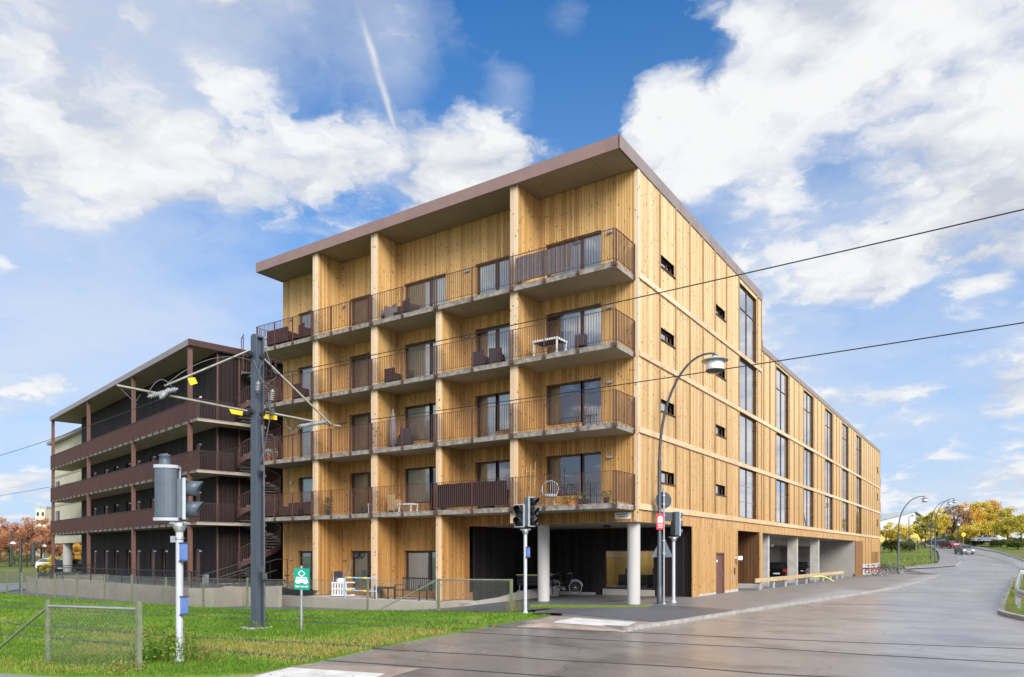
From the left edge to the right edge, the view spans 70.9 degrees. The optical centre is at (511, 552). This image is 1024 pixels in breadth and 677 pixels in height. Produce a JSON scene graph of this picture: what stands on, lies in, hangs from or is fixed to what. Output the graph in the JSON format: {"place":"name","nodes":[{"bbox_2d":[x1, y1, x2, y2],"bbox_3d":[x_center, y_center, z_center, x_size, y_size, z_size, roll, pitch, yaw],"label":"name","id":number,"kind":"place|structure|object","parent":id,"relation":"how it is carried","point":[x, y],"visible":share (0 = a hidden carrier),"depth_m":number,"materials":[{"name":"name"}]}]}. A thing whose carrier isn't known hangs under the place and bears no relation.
{"place":"outdoors","nodes":[
{"label":"outdoors","id":0,"kind":"place"},
{"bbox_2d":[39,572,317,592],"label":"terrace ground","id":1,"kind":"structure","parent":0,"point":[194,585],"depth_m":43.89,"materials":[{"name":"grey concrete"}]},
{"bbox_2d":[37,564,199,586],"bbox_3d":[-21.493,1.339,37.294,4.115,1.121,22.609,0,0,-38],"label":"terrace railing","id":2,"kind":"object","parent":1,"relation":"on","point":[103,568],"visible":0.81,"depth_m":36.77,"materials":[{"name":"metal"}]},
{"bbox_2d":[237,334,280,582],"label":"spiral staircase","id":3,"kind":"structure","parent":1,"relation":"on","point":[269,485],"depth_m":42.80,"materials":[{"name":"metal"}]},
{"bbox_2d":[0,592,553,676],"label":"lawn","id":4,"kind":"structure","parent":0,"point":[315,658],"depth_m":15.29,"materials":[{"name":"plant"}]},
{"bbox_2d":[0,599,141,670],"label":"wire fence","id":5,"kind":"object","parent":4,"relation":"on","point":[137,608],"visible":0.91,"depth_m":13.15,"materials":[{"name":"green metal"}]},
{"bbox_2d":[129,633,186,662],"bbox_3d":[-6.883,1.826,14.101,1.218,0.549,1.242,0,0,34],"label":"weed clump","id":6,"kind":"object","parent":4,"relation":"on","point":[150,655],"visible":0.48,"depth_m":13.90,"materials":[{"name":"green plant"}]},
{"bbox_2d":[153,454,203,661],"bbox_3d":[-6.458,0.147,13.917,0.864,4.105,0.583,0,0,2],"label":"traffic signal","id":7,"kind":"object","parent":4,"relation":"on","point":[173,490],"visible":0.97,"depth_m":13.80,"materials":[{"name":"grey paint"}]},
{"bbox_2d":[143,618,222,663],"bbox_3d":[-6.516,1.698,14.001,1.427,0.804,1.583,0,0,-5],"label":"weed clump","id":8,"kind":"object","parent":4,"relation":"on","point":[155,649],"visible":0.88,"depth_m":13.83,"materials":[{"name":"green plant"}]},
{"bbox_2d":[172,628,234,663],"bbox_3d":[-5.996,1.752,13.816,1.088,0.697,1.059,0,0,34],"label":"dry grass tuft","id":9,"kind":"object","parent":4,"relation":"on","point":[202,654],"visible":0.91,"depth_m":13.76,"materials":[{"name":"plant"}]},
{"bbox_2d":[117,334,340,629],"bbox_3d":[-7.526,-1.940,19.616,5.699,8.200,1.041,0,0,-29],"label":"catenary pole","id":10,"kind":"object","parent":4,"relation":"on","point":[256,355],"visible":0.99,"depth_m":19.85,"materials":[{"name":"grey metal"}]},
{"bbox_2d":[271,209,1023,375],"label":"overhead wire","id":11,"kind":"object","parent":10,"relation":"attached to","point":[687,286],"visible":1,"depth_m":12.94,"materials":[{"name":"black paint"}]},
{"bbox_2d":[329,322,1023,424],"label":"overhead wire","id":12,"kind":"object","parent":10,"relation":"attached to","point":[712,370],"visible":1,"depth_m":13.34,"materials":[{"name":"black paint"}]},
{"bbox_2d":[294,566,309,630],"bbox_3d":[-5.597,1.275,19.212,0.450,1.850,0.086,0,0,11],"label":"tram sign","id":13,"kind":"object","parent":4,"relation":"on","point":[301,578],"visible":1,"depth_m":19.19,"materials":[{"name":"metal"}]},
{"bbox_2d":[513,496,539,612],"bbox_3d":[0.499,0.133,24.896,0.915,4.135,0.522,0,0,9],"label":"traffic signal","id":14,"kind":"object","parent":4,"relation":"on","point":[526,512],"visible":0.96,"depth_m":24.85,"materials":[{"name":"grey paint"}]},
{"bbox_2d":[2,589,647,611],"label":"footpath","id":15,"kind":"structure","parent":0,"point":[574,599],"depth_m":29.95,"materials":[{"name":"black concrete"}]},
{"bbox_2d":[192,559,287,606],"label":"entrance steps","id":16,"kind":"structure","parent":15,"relation":"on","point":[271,596],"depth_m":30.35,"materials":[{"name":"beige concrete"}]},
{"bbox_2d":[0,571,512,611],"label":"wire fence","id":17,"kind":"object","parent":15,"relation":"on","point":[106,586],"visible":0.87,"depth_m":27.51,"materials":[{"name":"green metal"}]},
{"bbox_2d":[465,585,558,603],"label":"ramp kerb","id":18,"kind":"structure","parent":15,"relation":"on","point":[532,593],"depth_m":33.56,"materials":[{"name":"concrete"}]},
{"bbox_2d":[516,574,552,594],"bbox_3d":[1.069,1.538,34.414,1.560,0.997,0.860,0,0,22],"label":"cargo trolley","id":19,"kind":"object","parent":15,"relation":"on","point":[529,581],"visible":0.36,"depth_m":34.24,"materials":[{"name":"metal"}]},
{"bbox_2d":[282,592,486,611],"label":"terrace","id":20,"kind":"structure","parent":0,"point":[391,598],"depth_m":33.45,"materials":[{"name":"concrete"}]},
{"bbox_2d":[395,577,427,600],"bbox_3d":[-4.572,1.630,32.570,1.500,1.000,0.570,0,0,34],"label":"garden bench","id":21,"kind":"object","parent":20,"relation":"on","point":[407,589],"visible":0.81,"depth_m":32.73,"materials":[{"name":"black paint"}]},
{"bbox_2d":[0,543,1023,676],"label":"road","id":22,"kind":"structure","parent":0,"point":[953,607],"depth_m":16.92,"materials":[{"name":"grey asphalt"}]},
{"bbox_2d":[0,634,562,676],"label":"tram rail","id":23,"kind":"object","parent":22,"relation":"on","point":[261,654],"visible":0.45,"depth_m":14.20,"materials":[{"name":"metal"}]},
{"bbox_2d":[226,664,420,676],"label":"crossing pad","id":24,"kind":"object","parent":22,"relation":"on","point":[390,671],"visible":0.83,"depth_m":13.11,"materials":[{"name":"grey concrete"}]},
{"bbox_2d":[253,667,383,676],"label":"crossing strip","id":25,"kind":"object","parent":24,"relation":"on","point":[295,672],"visible":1,"depth_m":12.64,"materials":[{"name":"paint"}]},
{"bbox_2d":[0,622,834,676],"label":"tram rail","id":26,"kind":"object","parent":22,"relation":"on","point":[348,645],"visible":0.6,"depth_m":15.19,"materials":[{"name":"metal"}]},
{"bbox_2d":[0,606,1023,663],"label":"tram rail","id":27,"kind":"object","parent":22,"relation":"on","point":[558,637],"visible":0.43,"depth_m":17.68,"materials":[{"name":"metal"}]},
{"bbox_2d":[1,601,1023,648],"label":"tram rail","id":28,"kind":"object","parent":22,"relation":"on","point":[577,630],"visible":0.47,"depth_m":19.70,"materials":[{"name":"metal"}]},
{"bbox_2d":[517,616,647,631],"bbox_3d":[2.069,2.125,21.128,3.786,0.191,2.961,0,0,34],"label":"crossing pad","id":29,"kind":"object","parent":22,"relation":"on","point":[547,621],"visible":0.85,"depth_m":20.71,"materials":[{"name":"grey concrete"}]},
{"bbox_2d":[0,542,1023,612],"bbox_3d":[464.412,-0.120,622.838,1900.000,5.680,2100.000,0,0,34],"label":"ground","id":30,"kind":"structure","parent":0,"point":[1013,551],"depth_m":108.74,"materials":[{"name":"plant"}]},
{"bbox_2d":[3,517,46,566],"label":"autumn tree","id":31,"kind":"object","parent":30,"relation":"on","point":[26,546],"visible":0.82,"depth_m":109.33,"materials":[{"name":"orange plant"}]},
{"bbox_2d":[26,517,56,558],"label":"autumn tree","id":32,"kind":"object","parent":30,"relation":"on","point":[44,522],"visible":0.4,"depth_m":115.86,"materials":[{"name":"orange plant"}]},
{"bbox_2d":[36,506,58,558],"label":"beige tower","id":33,"kind":"structure","parent":30,"relation":"on","point":[42,512],"depth_m":255.98,"materials":[{"name":"clear concrete"}]},
{"bbox_2d":[47,426,81,571],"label":"cream house","id":34,"kind":"structure","parent":30,"relation":"on","point":[63,511],"depth_m":70.58,"materials":[{"name":"beige"}]},
{"bbox_2d":[26,574,241,607],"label":"retaining wall","id":35,"kind":"structure","parent":30,"relation":"on","point":[93,584],"depth_m":32.38,"materials":[{"name":"beige concrete"}]},
{"bbox_2d":[50,338,282,584],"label":"gallery house","id":36,"kind":"structure","parent":30,"relation":"on","point":[115,526],"depth_m":47.27,"materials":[{"name":"concrete"}]},
{"bbox_2d":[282,595,469,611],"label":"terrace kerb","id":37,"kind":"structure","parent":30,"relation":"on","point":[379,604],"depth_m":28.58,"materials":[{"name":"beige concrete"}]},
{"bbox_2d":[256,134,880,603],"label":"apartment house","id":38,"kind":"structure","parent":30,"relation":"on","point":[764,466],"depth_m":33.53,"materials":[{"name":"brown wood"}]},
{"bbox_2d":[267,326,297,346],"bbox_3d":[-11.994,-11.200,37.661,1.600,0.820,0.770,0,0,34],"label":"wicker sofa","id":39,"kind":"object","parent":38,"relation":"on","point":[285,336],"visible":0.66,"depth_m":37.27,"materials":[{"name":"wicker"}]},
{"bbox_2d":[278,502,310,516],"bbox_3d":[-11.455,-2.260,37.925,1.700,0.820,0.770,0,0,34],"label":"wicker sofa","id":40,"kind":"object","parent":38,"relation":"on","point":[285,512],"visible":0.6,"depth_m":37.75,"materials":[{"name":"wicker"}]},
{"bbox_2d":[300,551,311,585],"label":"garden door","id":41,"kind":"structure","parent":38,"relation":"in","point":[305,556],"depth_m":38.89,"materials":[{"name":"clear glass"}]},
{"bbox_2d":[300,477,312,501],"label":"balcony door","id":42,"kind":"structure","parent":38,"relation":"in","point":[306,484],"depth_m":38.99,"materials":[{"name":"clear glass"}]},
{"bbox_2d":[300,422,312,456],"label":"balcony door","id":43,"kind":"structure","parent":38,"relation":"in","point":[309,428],"depth_m":38.95,"materials":[{"name":"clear glass"}]},
{"bbox_2d":[352,472,368,513],"bbox_3d":[-7.674,-2.980,36.615,1.214,2.140,0.090,0,0,34],"label":"balcony door","id":44,"kind":"structure","parent":38,"relation":"in","point":[359,480],"depth_m":36.74,"materials":[{"name":"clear glass"}]},
{"bbox_2d":[352,413,368,450],"bbox_3d":[-7.694,-5.960,36.586,1.214,2.140,0.162,0,0,34],"label":"balcony door","id":45,"kind":"structure","parent":38,"relation":"in","point":[360,417],"depth_m":36.71,"materials":[{"name":"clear glass"}]},
{"bbox_2d":[352,354,368,388],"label":"balcony door","id":46,"kind":"structure","parent":38,"relation":"in","point":[364,358],"depth_m":36.74,"materials":[{"name":"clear glass"}]},
{"bbox_2d":[352,296,368,325],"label":"balcony door","id":47,"kind":"structure","parent":38,"relation":"in","point":[355,301],"depth_m":36.74,"materials":[{"name":"glass"}]},
{"bbox_2d":[353,551,368,587],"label":"garden door","id":48,"kind":"structure","parent":38,"relation":"in","point":[360,565],"depth_m":36.62,"materials":[{"name":"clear glass"}]},
{"bbox_2d":[406,467,428,502],"bbox_3d":[-4.452,-3.200,34.453,1.554,1.700,0.090,0,0,34],"label":"window","id":49,"kind":"structure","parent":38,"relation":"in","point":[414,476],"depth_m":34.53,"materials":[{"name":"grey glass"}]},
{"bbox_2d":[406,404,428,440],"bbox_3d":[-4.452,-6.180,34.454,1.554,1.700,0.093,0,0,34],"label":"window","id":50,"kind":"structure","parent":38,"relation":"in","point":[422,408],"depth_m":34.49,"materials":[{"name":"grey glass"}]},
{"bbox_2d":[406,551,429,590],"bbox_3d":[-4.479,0.960,34.459,1.504,2.120,0.070,0,0,34],"label":"window","id":51,"kind":"structure","parent":38,"relation":"in","point":[417,562],"depth_m":34.48,"materials":[{"name":"grey glass"}]},
{"bbox_2d":[406,341,430,378],"bbox_3d":[-4.452,-8.940,34.454,1.554,2.140,0.093,0,0,34],"label":"window","id":52,"kind":"structure","parent":38,"relation":"in","point":[424,352],"depth_m":34.46,"materials":[{"name":"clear glass"}]},
{"bbox_2d":[406,279,430,308],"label":"window","id":53,"kind":"structure","parent":38,"relation":"in","point":[424,284],"depth_m":34.39,"materials":[{"name":"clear glass"}]},
{"bbox_2d":[430,551,435,590],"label":"garden door","id":54,"kind":"structure","parent":38,"relation":"in","point":[432,553],"depth_m":33.98,"materials":[{"name":"clear glass"}]},
{"bbox_2d":[438,480,505,507],"bbox_3d":[-1.722,-2.460,30.329,3.670,1.020,0.021,0,0,34],"label":"privacy screen","id":55,"kind":"object","parent":38,"relation":"attached to","point":[488,493],"visible":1,"depth_m":30.13,"materials":[{"name":"brown wicker"}]},
{"bbox_2d":[477,461,495,507],"bbox_3d":[-1.052,-2.980,32.243,1.084,2.140,0.210,0,0,34],"label":"balcony door","id":56,"kind":"structure","parent":38,"relation":"in","point":[485,466],"depth_m":32.43,"materials":[{"name":"clear glass"}]},
{"bbox_2d":[477,394,495,436],"bbox_3d":[-1.059,-5.960,32.225,1.086,2.140,0.255,0,0,38],"label":"balcony door","id":57,"kind":"structure","parent":38,"relation":"in","point":[486,399],"depth_m":32.40,"materials":[{"name":"clear glass"}]},
{"bbox_2d":[477,327,496,356],"bbox_3d":[-1.052,-8.940,32.243,1.084,2.140,0.210,0,0,34],"label":"balcony door","id":58,"kind":"structure","parent":38,"relation":"in","point":[489,338],"depth_m":32.40,"materials":[{"name":"clear glass"}]},
{"bbox_2d":[477,261,496,294],"bbox_3d":[-1.052,-11.895,32.243,1.084,2.090,0.210,0,0,34],"label":"balcony door","id":59,"kind":"structure","parent":38,"relation":"in","point":[488,267],"depth_m":32.24,"materials":[{"name":"clear glass"}]},
{"bbox_2d":[497,258,508,289],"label":"window","id":60,"kind":"structure","parent":38,"relation":"in","point":[501,262],"depth_m":31.78,"materials":[{"name":"clear glass"}]},
{"bbox_2d":[497,392,509,430],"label":"window","id":61,"kind":"structure","parent":38,"relation":"in","point":[502,396],"depth_m":31.75,"materials":[{"name":"clear glass"}]},
{"bbox_2d":[497,324,509,360],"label":"window","id":62,"kind":"structure","parent":38,"relation":"in","point":[500,335],"depth_m":31.75,"materials":[{"name":"clear glass"}]},
{"bbox_2d":[516,242,572,281],"bbox_3d":[1.234,-11.400,28.345,2.650,1.020,0.060,0,0,34],"label":"privacy screen","id":63,"kind":"object","parent":38,"relation":"attached to","point":[526,266],"visible":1,"depth_m":28.36,"materials":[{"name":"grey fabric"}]},
{"bbox_2d":[532,336,566,355],"bbox_3d":[1.533,-8.182,29.105,1.174,0.744,0.824,0,0,34],"label":"balcony table","id":64,"kind":"object","parent":38,"relation":"on","point":[540,342],"visible":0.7,"depth_m":29.08,"materials":[{"name":"white wood"}]},
{"bbox_2d":[547,454,580,495],"bbox_3d":[2.234,-3.200,30.024,1.654,1.700,0.190,0,0,34],"label":"window","id":65,"kind":"structure","parent":38,"relation":"in","point":[555,459],"depth_m":30.37,"materials":[{"name":"clear glass"}]},
{"bbox_2d":[547,381,580,425],"bbox_3d":[2.234,-6.180,30.024,1.654,1.700,0.190,0,0,34],"label":"window","id":66,"kind":"structure","parent":38,"relation":"in","point":[555,388],"depth_m":30.37,"materials":[{"name":"clear glass"}]},
{"bbox_2d":[547,309,581,353],"bbox_3d":[2.208,-8.940,29.985,1.654,2.140,0.096,0,0,34],"label":"window","id":67,"kind":"structure","parent":38,"relation":"in","point":[574,314],"depth_m":29.84,"materials":[{"name":"clear glass"}]},
{"bbox_2d":[547,238,581,277],"bbox_3d":[2.208,-11.893,29.986,1.654,2.087,0.097,0,0,34],"label":"window","id":68,"kind":"structure","parent":38,"relation":"in","point":[579,267],"depth_m":29.76,"materials":[{"name":"clear glass"}]},
{"bbox_2d":[582,304,600,345],"bbox_3d":[3.288,-8.938,29.261,0.934,2.137,0.097,0,0,34],"label":"balcony door","id":69,"kind":"structure","parent":38,"relation":"in","point":[597,309],"depth_m":29.30,"materials":[{"name":"clear glass"}]},
{"bbox_2d":[582,232,600,268],"bbox_3d":[3.268,-11.893,29.231,0.934,2.087,0.169,0,0,34],"label":"balcony door","id":70,"kind":"structure","parent":38,"relation":"in","point":[598,234],"depth_m":29.32,"materials":[{"name":"clear glass"}]},
{"bbox_2d":[716,553,723,593],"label":"service door","id":71,"kind":"structure","parent":38,"relation":"in","point":[719,556],"depth_m":36.41,"materials":[{"name":"wood"}]},
{"bbox_2d":[740,467,754,518],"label":"window","id":72,"kind":"structure","parent":38,"relation":"in","point":[747,477],"depth_m":40.73,"materials":[{"name":"clear glass"}]},
{"bbox_2d":[740,413,754,466],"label":"window","id":73,"kind":"structure","parent":38,"relation":"in","point":[747,425],"depth_m":40.73,"materials":[{"name":"clear glass"}]},
{"bbox_2d":[740,358,754,414],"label":"window","id":74,"kind":"structure","parent":38,"relation":"in","point":[747,373],"depth_m":40.73,"materials":[{"name":"clear glass"}]},
{"bbox_2d":[740,285,754,362],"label":"window","id":75,"kind":"structure","parent":38,"relation":"in","point":[747,302],"depth_m":40.73,"materials":[{"name":"clear glass"}]},
{"bbox_2d":[776,479,786,523],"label":"window","id":76,"kind":"structure","parent":38,"relation":"in","point":[781,487],"depth_m":47.21,"materials":[{"name":"clear glass"}]},
{"bbox_2d":[776,433,786,478],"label":"window","id":77,"kind":"structure","parent":38,"relation":"in","point":[781,442],"depth_m":47.21,"materials":[{"name":"clear glass"}]},
{"bbox_2d":[776,367,786,433],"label":"window","id":78,"kind":"structure","parent":38,"relation":"in","point":[781,379],"depth_m":47.21,"materials":[{"name":"clear glass"}]},
{"bbox_2d":[804,489,811,526],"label":"window","id":79,"kind":"structure","parent":38,"relation":"in","point":[807,494],"depth_m":53.75,"materials":[{"name":"clear glass"}]},
{"bbox_2d":[804,448,811,486],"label":"window","id":80,"kind":"structure","parent":38,"relation":"in","point":[807,454],"depth_m":53.75,"materials":[{"name":"clear glass"}]},
{"bbox_2d":[804,391,811,447],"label":"window","id":81,"kind":"structure","parent":38,"relation":"in","point":[807,398],"depth_m":53.75,"materials":[{"name":"clear glass"}]},
{"bbox_2d":[825,496,831,529],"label":"window","id":82,"kind":"structure","parent":38,"relation":"in","point":[828,501],"depth_m":60.52,"materials":[{"name":"clear glass"}]},
{"bbox_2d":[825,460,831,494],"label":"window","id":83,"kind":"structure","parent":38,"relation":"in","point":[828,465],"depth_m":60.52,"materials":[{"name":"clear glass"}]},
{"bbox_2d":[825,409,831,458],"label":"window","id":84,"kind":"structure","parent":38,"relation":"in","point":[828,416],"depth_m":60.52,"materials":[{"name":"clear glass"}]},
{"bbox_2d":[623,574,939,630],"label":"kerb","id":85,"kind":"structure","parent":30,"relation":"on","point":[661,623],"depth_m":26.03,"materials":[{"name":"concrete"}]},
{"bbox_2d":[881,521,915,553],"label":"autumn tree","id":86,"kind":"object","parent":30,"relation":"on","point":[904,532],"visible":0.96,"depth_m":119.46,"materials":[{"name":"yellow plant"}]},
{"bbox_2d":[880,510,923,544],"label":"grey house","id":87,"kind":"structure","parent":30,"relation":"on","point":[905,518],"depth_m":184.98,"materials":[{"name":"clear"}]},
{"bbox_2d":[882,546,934,569],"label":"mound grass","id":88,"kind":"structure","parent":30,"relation":"on","point":[921,560],"depth_m":106.04,"materials":[{"name":"plant"}]},
{"bbox_2d":[899,536,926,550],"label":"green tree","id":89,"kind":"object","parent":30,"relation":"on","point":[907,544],"visible":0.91,"depth_m":127.16,"materials":[{"name":"green plant"}]},
{"bbox_2d":[912,515,936,547],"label":"autumn tree","id":90,"kind":"object","parent":30,"relation":"on","point":[920,531],"visible":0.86,"depth_m":139.73,"materials":[{"name":"yellow plant"}]},
{"bbox_2d":[926,508,952,545],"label":"autumn tree","id":91,"kind":"object","parent":30,"relation":"on","point":[941,524],"visible":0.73,"depth_m":148.91,"materials":[{"name":"yellow plant"}]},
{"bbox_2d":[941,504,969,540],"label":"autumn tree","id":92,"kind":"object","parent":30,"relation":"on","point":[953,521],"visible":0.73,"depth_m":157.38,"materials":[{"name":"brown plant"}]},
{"bbox_2d":[952,524,981,543],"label":"autumn tree","id":93,"kind":"object","parent":30,"relation":"on","point":[970,531],"visible":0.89,"depth_m":150.86,"materials":[{"name":"yellow plant"}]},
{"bbox_2d":[948,502,986,532],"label":"autumn tree","id":94,"kind":"object","parent":30,"relation":"on","point":[976,510],"visible":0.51,"depth_m":163.66,"materials":[{"name":"orange plant"}]},
{"bbox_2d":[966,500,998,533],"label":"autumn tree","id":95,"kind":"object","parent":30,"relation":"on","point":[986,505],"visible":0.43,"depth_m":168.83,"materials":[{"name":"yellow plant"}]},
{"bbox_2d":[989,506,1023,547],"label":"autumn tree","id":96,"kind":"object","parent":30,"relation":"on","point":[1007,524],"visible":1,"depth_m":141.19,"materials":[{"name":"yellow plant"}]},
{"bbox_2d":[998,568,1023,620],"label":"kerb","id":97,"kind":"structure","parent":30,"relation":"on","point":[1001,609],"depth_m":25.89,"materials":[{"name":"concrete"}]},
{"bbox_2d":[1005,569,1023,614],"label":"verge","id":98,"kind":"structure","parent":97,"relation":"in","point":[1020,611],"depth_m":27.79,"materials":[{"name":"plant"}]},
{"bbox_2d":[1015,570,1023,607],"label":"guard rail","id":99,"kind":"object","parent":98,"relation":"on","point":[1019,594],"visible":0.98,"depth_m":28.05,"materials":[{"name":"metal"}]},
{"bbox_2d":[0,0,1023,538],"label":"sky","id":100,"kind":"structure","parent":0,"point":[153,153],"materials":[{"name":"blue"}]},
{"bbox_2d":[535,603,732,621],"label":"dark pavement","id":101,"kind":"structure","parent":0,"point":[653,613],"depth_m":24.89,"materials":[{"name":"asphalt"}]},
{"bbox_2d":[535,569,937,629],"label":"pavement","id":102,"kind":"structure","parent":0,"point":[747,598],"depth_m":36.27,"materials":[{"name":"concrete"}]},
{"bbox_2d":[530,604,651,608],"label":"sidewalk","id":103,"kind":"structure","parent":102,"relation":"on","point":[561,606],"depth_m":27.04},
{"bbox_2d":[555,618,635,625],"bbox_3d":[2.538,2.045,21.079,2.365,0.046,1.492,0,0,34],"label":"crossing strip","id":104,"kind":"object","parent":102,"relation":"on","point":[597,622],"visible":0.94,"depth_m":20.96,"materials":[{"name":"paint"}]},
{"bbox_2d":[651,488,672,603],"bbox_3d":[6.002,-0.210,28.669,0.942,4.700,0.167,0,0,-12],"label":"sign post","id":105,"kind":"object","parent":102,"relation":"on","point":[666,500],"visible":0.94,"depth_m":28.68,"materials":[{"name":"metal"}]},
{"bbox_2d":[669,511,682,602],"bbox_3d":[6.728,0.228,29.537,0.575,3.825,0.364,0,0,-18],"label":"traffic signal","id":106,"kind":"object","parent":102,"relation":"on","point":[676,525],"visible":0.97,"depth_m":29.44,"materials":[{"name":"grey paint"}]},
{"bbox_2d":[657,352,727,603],"bbox_3d":[7.101,-2.854,28.359,2.753,9.988,1.040,0,0,14],"label":"street lamp","id":107,"kind":"object","parent":102,"relation":"on","point":[714,362],"visible":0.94,"depth_m":28.58,"materials":[{"name":"metal"}]},
{"bbox_2d":[769,562,786,576],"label":"garage car","id":108,"kind":"object","parent":102,"relation":"on","point":[776,569],"visible":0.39,"depth_m":58.55,"materials":[{"name":"black paint"}]},
{"bbox_2d":[755,571,843,589],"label":"timber barrier","id":109,"kind":"object","parent":102,"relation":"on","point":[778,578],"visible":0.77,"depth_m":47.33,"materials":[{"name":"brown wood"}]},
{"bbox_2d":[905,548,959,568],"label":"pavement","id":110,"kind":"structure","parent":0,"point":[946,559],"depth_m":91.72,"materials":[{"name":"concrete"}]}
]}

